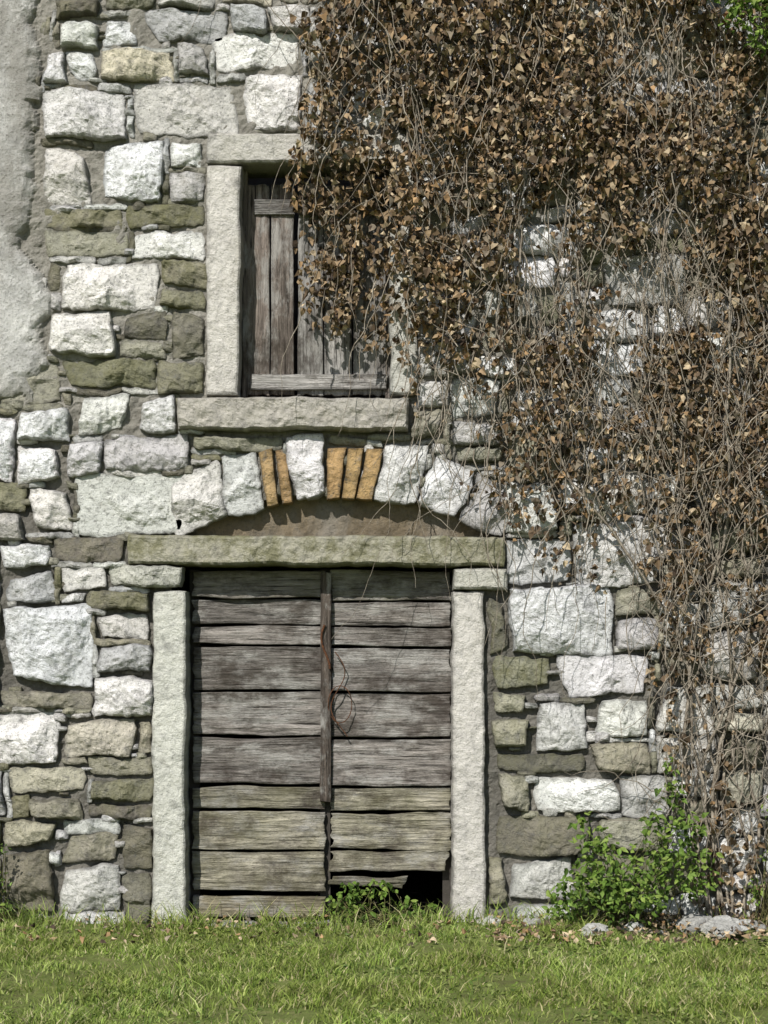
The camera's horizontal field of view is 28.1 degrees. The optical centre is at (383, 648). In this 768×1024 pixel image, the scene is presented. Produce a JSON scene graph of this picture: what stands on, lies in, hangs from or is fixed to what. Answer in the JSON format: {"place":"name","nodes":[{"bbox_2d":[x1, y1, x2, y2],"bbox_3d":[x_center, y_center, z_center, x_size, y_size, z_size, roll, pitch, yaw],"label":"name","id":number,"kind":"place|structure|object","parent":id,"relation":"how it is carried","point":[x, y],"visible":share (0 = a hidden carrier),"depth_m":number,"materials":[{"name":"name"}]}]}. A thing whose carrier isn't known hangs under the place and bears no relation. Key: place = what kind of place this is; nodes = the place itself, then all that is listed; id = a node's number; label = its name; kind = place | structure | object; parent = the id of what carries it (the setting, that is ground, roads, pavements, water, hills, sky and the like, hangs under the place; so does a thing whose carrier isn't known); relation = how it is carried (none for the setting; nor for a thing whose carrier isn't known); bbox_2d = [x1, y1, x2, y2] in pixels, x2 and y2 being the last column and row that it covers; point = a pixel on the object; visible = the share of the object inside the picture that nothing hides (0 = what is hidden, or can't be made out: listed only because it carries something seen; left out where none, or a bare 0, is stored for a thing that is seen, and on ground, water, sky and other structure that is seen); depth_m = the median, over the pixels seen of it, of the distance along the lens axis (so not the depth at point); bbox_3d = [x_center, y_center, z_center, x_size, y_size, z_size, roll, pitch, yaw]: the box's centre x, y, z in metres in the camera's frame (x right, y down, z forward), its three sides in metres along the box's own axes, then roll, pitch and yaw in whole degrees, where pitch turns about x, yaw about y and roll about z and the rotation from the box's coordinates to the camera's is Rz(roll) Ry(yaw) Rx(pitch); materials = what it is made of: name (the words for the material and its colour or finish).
{"place":"outdoors","nodes":[
{"label":"outdoors","id":0,"kind":"place"},
{"bbox_2d":[0,893,767,1023],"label":"ground","id":1,"kind":"structure","parent":0,"point":[266,1014],"depth_m":7.38,"materials":[{"name":"green plant"}]},
{"bbox_2d":[0,844,16,921],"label":"green weeds","id":2,"kind":"object","parent":1,"relation":"on","point":[5,904],"visible":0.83,"depth_m":8.88,"materials":[{"name":"green plant"}]},
{"bbox_2d":[0,0,767,927],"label":"stone farmhouse","id":3,"kind":"object","parent":1,"relation":"on","point":[202,704],"visible":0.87,"depth_m":8.99,"materials":[{"name":"stone"}]},
{"bbox_2d":[242,171,390,398],"bbox_3d":[-0.400,-2.156,9.126,0.883,1.353,0.058,0,0,0],"label":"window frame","id":4,"kind":"structure","parent":3,"relation":"in","point":[245,190],"depth_m":9.11,"materials":[{"name":"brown wood"}]},
{"bbox_2d":[127,133,507,923],"bbox_3d":[-0.389,-0.683,9.063,2.230,4.663,0.353,0,0,0],"label":"door and window surrounds","id":5,"kind":"structure","parent":3,"relation":"in","point":[228,155],"depth_m":8.95,"materials":[{"name":"stone"}]},
{"bbox_2d":[191,569,451,917],"bbox_3d":[-0.366,0.564,9.127,1.557,2.067,0.063,0,0,0],"label":"double door","id":6,"kind":"structure","parent":3,"relation":"in","point":[384,765],"depth_m":9.11,"materials":[{"name":"grey wood"}]},
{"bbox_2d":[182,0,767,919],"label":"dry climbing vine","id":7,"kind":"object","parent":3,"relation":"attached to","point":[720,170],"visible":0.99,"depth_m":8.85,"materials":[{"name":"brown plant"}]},
{"bbox_2d":[707,0,767,58],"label":"green ivy","id":8,"kind":"object","parent":3,"relation":"attached to","point":[733,10],"visible":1,"depth_m":8.68,"materials":[{"name":"green plant"}]},
{"bbox_2d":[325,879,442,926],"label":"green weeds","id":9,"kind":"object","parent":1,"relation":"on","point":[354,894],"visible":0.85,"depth_m":8.92,"materials":[{"name":"green plant"}]},
{"bbox_2d":[1,912,767,945],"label":"fallen leaves","id":10,"kind":"object","parent":1,"relation":"on","point":[622,923],"visible":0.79,"depth_m":8.51,"materials":[{"name":"brown plant"}]},
{"bbox_2d":[479,914,766,937],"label":"rubble stones","id":11,"kind":"object","parent":1,"relation":"on","point":[705,923],"visible":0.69,"depth_m":8.64,"materials":[{"name":"white stone"}]},
{"bbox_2d":[541,757,723,927],"bbox_3d":[1.418,1.111,8.659,1.045,0.984,0.564,0,0,0],"label":"green shrub","id":12,"kind":"object","parent":1,"relation":"on","point":[616,894],"visible":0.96,"depth_m":8.70,"materials":[{"name":"green plant"}]},
{"bbox_2d":[743,796,767,924],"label":"green weeds","id":13,"kind":"object","parent":1,"relation":"on","point":[755,893],"visible":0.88,"depth_m":8.87,"materials":[{"name":"green plant"}]}
]}

